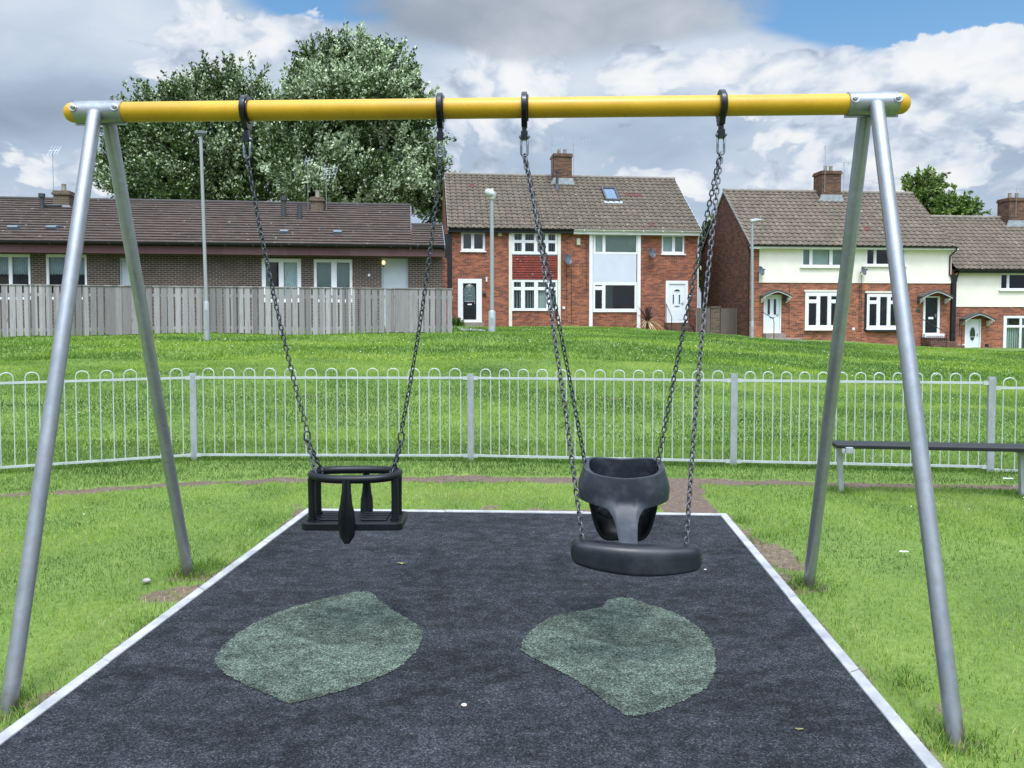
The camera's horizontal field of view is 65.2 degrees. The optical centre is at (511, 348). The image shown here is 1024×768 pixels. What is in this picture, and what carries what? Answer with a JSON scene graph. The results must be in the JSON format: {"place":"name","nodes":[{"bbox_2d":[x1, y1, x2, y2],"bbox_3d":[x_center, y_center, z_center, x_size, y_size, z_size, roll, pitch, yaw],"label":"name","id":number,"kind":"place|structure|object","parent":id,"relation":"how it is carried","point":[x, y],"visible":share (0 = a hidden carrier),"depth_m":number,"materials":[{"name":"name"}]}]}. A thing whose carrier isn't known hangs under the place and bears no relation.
{"place":"outdoors","nodes":[
{"label":"outdoors","id":0,"kind":"place"},
{"bbox_2d":[0,326,1023,767],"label":"ground","id":1,"kind":"structure","parent":0,"point":[678,494],"depth_m":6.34,"materials":[{"name":"green plant"}]},
{"bbox_2d":[142,578,150,582],"bbox_3d":[-2.011,1.274,4.405,0.048,0.027,0.038,0,2,0],"label":"stone","id":2,"kind":"object","parent":1,"relation":"on","point":[146,580],"visible":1,"depth_m":4.39,"materials":[{"name":"white stone"}]},
{"bbox_2d":[92,49,285,200],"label":"broadleaf tree","id":3,"kind":"object","parent":1,"relation":"on","point":[159,162],"visible":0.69,"depth_m":47.92,"materials":[{"name":"green plant"}]},
{"bbox_2d":[194,131,209,340],"bbox_3d":[-9.056,-3.177,23.392,0.352,6.308,0.220,0,2,0],"label":"street lamp","id":4,"kind":"object","parent":1,"relation":"on","point":[200,134],"visible":0.96,"depth_m":23.36,"materials":[{"name":"metal"}]},
{"bbox_2d":[0,145,446,331],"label":"bungalow","id":5,"kind":"object","parent":1,"relation":"on","point":[317,240],"visible":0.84,"depth_m":30.36,"materials":[{"name":"brown brick"}]},
{"bbox_2d":[0,254,30,299],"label":"window","id":6,"kind":"structure","parent":5,"relation":"in","point":[20,264],"depth_m":29.04,"materials":[{"name":"white plastic"}]},
{"bbox_2d":[46,254,86,299],"bbox_3d":[-16.268,-2.630,29.282,1.406,1.641,0.130,0,2,-7],"label":"window","id":7,"kind":"structure","parent":5,"relation":"in","point":[54,262],"depth_m":29.26,"materials":[{"name":"white plastic"}]},
{"bbox_2d":[120,258,130,310],"bbox_3d":[-14.125,-2.023,29.643,0.700,2.686,0.100,0,2,-7],"label":"door","id":8,"kind":"structure","parent":5,"relation":"in","point":[124,275],"depth_m":29.57,"materials":[{"name":"silver metal"}]},
{"bbox_2d":[261,258,300,301],"bbox_3d":[-8.712,-2.589,30.282,1.451,1.646,0.136,0,2,-7],"label":"window","id":9,"kind":"structure","parent":5,"relation":"in","point":[289,269],"depth_m":30.28,"materials":[{"name":"white plastic"}]},
{"bbox_2d":[314,259,351,301],"bbox_3d":[-6.816,-2.597,30.528,1.441,1.634,0.130,0,2,-7],"label":"window","id":10,"kind":"structure","parent":5,"relation":"in","point":[327,272],"depth_m":30.52,"materials":[{"name":"white plastic"}]},
{"bbox_2d":[381,258,407,327],"bbox_3d":[-4.520,-2.087,30.906,1.013,2.798,0.100,0,2,-7],"label":"door","id":11,"kind":"structure","parent":5,"relation":"in","point":[394,271],"depth_m":30.87,"materials":[{"name":"silver metal"}]},
{"bbox_2d":[0,284,452,336],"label":"picket fence","id":12,"kind":"object","parent":1,"relation":"on","point":[402,318],"visible":0.89,"depth_m":25.99,"materials":[{"name":"grey wood"}]},
{"bbox_2d":[251,18,460,222],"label":"broadleaf tree","id":13,"kind":"object","parent":1,"relation":"on","point":[400,167],"visible":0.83,"depth_m":44.48,"materials":[{"name":"green plant"}]},
{"bbox_2d":[452,316,465,325],"bbox_3d":[-2.711,-1.276,38.571,0.988,0.625,1.001,0,2,0],"label":"shrub","id":14,"kind":"object","parent":1,"relation":"on","point":[458,321],"visible":0.69,"depth_m":38.40,"materials":[{"name":"green plant"}]},
{"bbox_2d":[0,512,925,767],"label":"play surface","id":15,"kind":"object","parent":1,"relation":"on","point":[477,597],"visible":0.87,"depth_m":3.19,"materials":[{"name":"black rubber"}]},
{"bbox_2d":[213,591,422,702],"bbox_3d":[-0.869,1.319,3.622,0.914,0.001,1.040,-2,3,-34],"label":"rubber patch","id":16,"kind":"object","parent":15,"relation":"on","point":[316,648],"visible":1,"depth_m":3.54,"materials":[{"name":"rubber"}]},
{"bbox_2d":[520,597,716,715],"bbox_3d":[0.536,1.321,3.568,0.896,0.001,1.014,-2,3,-33],"label":"rubber patch","id":17,"kind":"object","parent":15,"relation":"on","point":[629,656],"visible":1,"depth_m":3.49,"materials":[{"name":"rubber"}]},
{"bbox_2d":[0,508,942,767],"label":"kerb","id":18,"kind":"structure","parent":1,"relation":"on","point":[923,754],"depth_m":3.62,"materials":[{"name":"concrete"}]},
{"bbox_2d":[0,89,965,744],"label":"swing frame","id":19,"kind":"object","parent":1,"relation":"on","point":[870,111],"visible":0.98,"depth_m":3.49,"materials":[{"name":"yellow paint"}]},
{"bbox_2d":[241,136,445,543],"bbox_3d":[-0.757,-0.049,3.623,0.927,1.809,0.290,0,2,0],"label":"cradle swing","id":20,"kind":"object","parent":19,"relation":"hanging from","point":[346,521],"visible":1,"depth_m":3.60,"materials":[{"name":"black rubber"}]},
{"bbox_2d":[519,133,726,576],"bbox_3d":[0.441,-0.021,3.475,0.847,1.852,0.588,1,3,25],"label":"duo swing","id":21,"kind":"object","parent":19,"relation":"hanging from","point":[624,498],"visible":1,"depth_m":3.48,"materials":[{"name":"black rubber"}]},
{"bbox_2d":[485,188,496,331],"bbox_3d":[-0.717,-2.826,26.909,0.417,5.123,0.335,0,2,0],"label":"street lamp","id":22,"kind":"object","parent":1,"relation":"on","point":[490,194],"visible":0.98,"depth_m":26.85,"materials":[{"name":"metal"}]},
{"bbox_2d":[0,368,1023,471],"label":"bow top fence","id":23,"kind":"object","parent":1,"relation":"on","point":[734,380],"visible":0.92,"depth_m":7.84,"materials":[{"name":"grey metal"}]},
{"bbox_2d":[442,137,701,331],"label":"semi detached house","id":24,"kind":"structure","parent":1,"relation":"on","point":[619,249],"depth_m":40.20,"materials":[{"name":"red brick"}]},
{"bbox_2d":[458,279,481,321],"bbox_3d":[-2.076,-2.383,39.358,1.171,2.132,0.100,0,2,-7],"label":"door","id":25,"kind":"structure","parent":24,"relation":"in","point":[469,290],"depth_m":39.33,"materials":[{"name":"white plastic"}]},
{"bbox_2d":[460,233,485,251],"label":"window","id":26,"kind":"structure","parent":24,"relation":"in","point":[470,242],"depth_m":39.30,"materials":[{"name":"white plastic"}]},
{"bbox_2d":[512,280,556,310],"bbox_3d":[1.121,-2.666,39.742,2.271,1.541,0.164,0,2,-7],"label":"window","id":27,"kind":"structure","parent":24,"relation":"in","point":[539,297],"depth_m":39.69,"materials":[{"name":"white plastic"}]},
{"bbox_2d":[512,234,557,253],"bbox_3d":[1.124,-5.257,39.639,2.278,1.097,0.164,0,2,-7],"label":"window","id":28,"kind":"structure","parent":24,"relation":"in","point":[547,240],"depth_m":39.58,"materials":[{"name":"white plastic"}]},
{"bbox_2d":[593,235,636,253],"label":"window","id":29,"kind":"structure","parent":24,"relation":"in","point":[602,244],"depth_m":40.15,"materials":[{"name":"white plastic"}]},
{"bbox_2d":[593,282,636,311],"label":"window","id":30,"kind":"structure","parent":24,"relation":"in","point":[607,296],"depth_m":40.20,"materials":[{"name":"white plastic"}]},
{"bbox_2d":[661,236,685,254],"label":"window","id":31,"kind":"structure","parent":24,"relation":"in","point":[671,245],"depth_m":40.58,"materials":[{"name":"white plastic"}]},
{"bbox_2d":[665,281,687,322],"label":"door","id":32,"kind":"structure","parent":24,"relation":"in","point":[676,291],"depth_m":40.62,"materials":[{"name":"white plastic"}]},
{"bbox_2d":[699,213,712,291],"bbox_3d":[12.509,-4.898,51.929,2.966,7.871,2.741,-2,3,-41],"label":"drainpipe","id":33,"kind":"object","parent":24,"relation":"attached to","point":[709,220],"visible":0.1,"depth_m":51.33,"materials":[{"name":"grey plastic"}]},
{"bbox_2d":[633,303,663,329],"bbox_3d":[6.364,-1.407,37.490,1.910,1.539,1.926,-1,2,-14],"label":"spiky plant","id":34,"kind":"object","parent":1,"relation":"on","point":[647,318],"visible":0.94,"depth_m":37.47,"materials":[{"name":"brown plant"}]},
{"bbox_2d":[708,306,720,333],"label":"brick pier","id":35,"kind":"structure","parent":1,"relation":"on","point":[714,319],"depth_m":38.77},
{"bbox_2d":[695,308,736,334],"bbox_3d":[10.238,-1.084,38.947,2.669,1.809,0.080,0,2,-6],"label":"board fence","id":36,"kind":"object","parent":1,"relation":"on","point":[728,325],"visible":0.51,"depth_m":38.91,"materials":[{"name":"wood"}]},
{"bbox_2d":[750,218,762,337],"bbox_3d":[10.169,-2.823,33.414,0.493,5.215,0.180,0,2,0],"label":"street lamp","id":37,"kind":"object","parent":1,"relation":"on","point":[752,285],"visible":0.94,"depth_m":33.37,"materials":[{"name":"metal"}]},
{"bbox_2d":[699,141,964,347],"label":"semi detached house","id":38,"kind":"structure","parent":1,"relation":"on","point":[798,238],"depth_m":38.34,"materials":[{"name":"orange brick"}]},
{"bbox_2d":[763,295,780,332],"bbox_3d":[12.264,-1.654,37.756,0.859,1.816,0.100,0,2,-6],"label":"door","id":39,"kind":"structure","parent":38,"relation":"in","point":[772,303],"depth_m":37.74,"materials":[{"name":"white plastic"}]},
{"bbox_2d":[804,292,836,329],"bbox_3d":[14.786,-1.790,37.963,1.923,1.815,0.190,0,2,-6],"label":"window","id":40,"kind":"structure","parent":38,"relation":"in","point":[819,306],"depth_m":37.97,"materials":[{"name":"white plastic"}]},
{"bbox_2d":[800,249,841,267],"bbox_3d":[14.704,-4.311,37.843,2.248,0.966,0.190,0,2,-6],"label":"window","id":41,"kind":"structure","parent":38,"relation":"in","point":[810,258],"depth_m":37.89,"materials":[{"name":"white plastic"}]},
{"bbox_2d":[865,294,895,329],"bbox_3d":[17.797,-1.776,38.270,1.826,1.717,0.190,0,2,-6],"label":"window","id":42,"kind":"structure","parent":38,"relation":"in","point":[880,311],"depth_m":38.28,"materials":[{"name":"white plastic"}]},
{"bbox_2d":[864,250,907,266],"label":"window","id":43,"kind":"structure","parent":38,"relation":"in","point":[874,258],"depth_m":38.14,"materials":[{"name":"white plastic"}]},
{"bbox_2d":[922,296,939,333],"bbox_3d":[20.197,-1.644,38.572,0.837,1.807,0.100,0,2,-6],"label":"door","id":44,"kind":"structure","parent":38,"relation":"in","point":[931,304],"depth_m":38.55,"materials":[{"name":"black plastic"}]},
{"bbox_2d":[900,165,951,214],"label":"tree","id":45,"kind":"object","parent":1,"relation":"on","point":[925,186],"visible":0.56,"depth_m":61.04,"materials":[{"name":"green plant"}]},
{"bbox_2d":[832,440,1023,495],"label":"bench","id":46,"kind":"object","parent":1,"relation":"on","point":[841,447],"visible":0.76,"depth_m":6.58,"materials":[{"name":"grey metal"}]},
{"bbox_2d":[930,183,992,215],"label":"tree","id":47,"kind":"object","parent":1,"relation":"on","point":[947,204],"visible":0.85,"depth_m":59.26,"materials":[{"name":"green plant"}]},
{"bbox_2d":[931,184,1023,347],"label":"terraced house","id":48,"kind":"structure","parent":1,"relation":"on","point":[988,263],"depth_m":39.69,"materials":[{"name":"orange brick"}]},
{"bbox_2d":[964,319,980,347],"bbox_3d":[22.752,-0.732,39.556,0.838,1.493,0.100,0,2,-6],"label":"door","id":49,"kind":"structure","parent":48,"relation":"in","point":[972,337],"depth_m":39.55,"materials":[{"name":"white plastic"}]},
{"bbox_2d":[999,273,1023,290],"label":"window","id":50,"kind":"structure","parent":48,"relation":"in","point":[1008,281],"depth_m":39.62,"materials":[{"name":"white plastic"}]},
{"bbox_2d":[1003,316,1023,347],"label":"window","id":51,"kind":"structure","parent":48,"relation":"in","point":[1006,340],"depth_m":39.80,"materials":[{"name":"white plastic"}]},
{"bbox_2d":[0,0,1023,307],"label":"sky","id":52,"kind":"structure","parent":0,"point":[959,64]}
]}

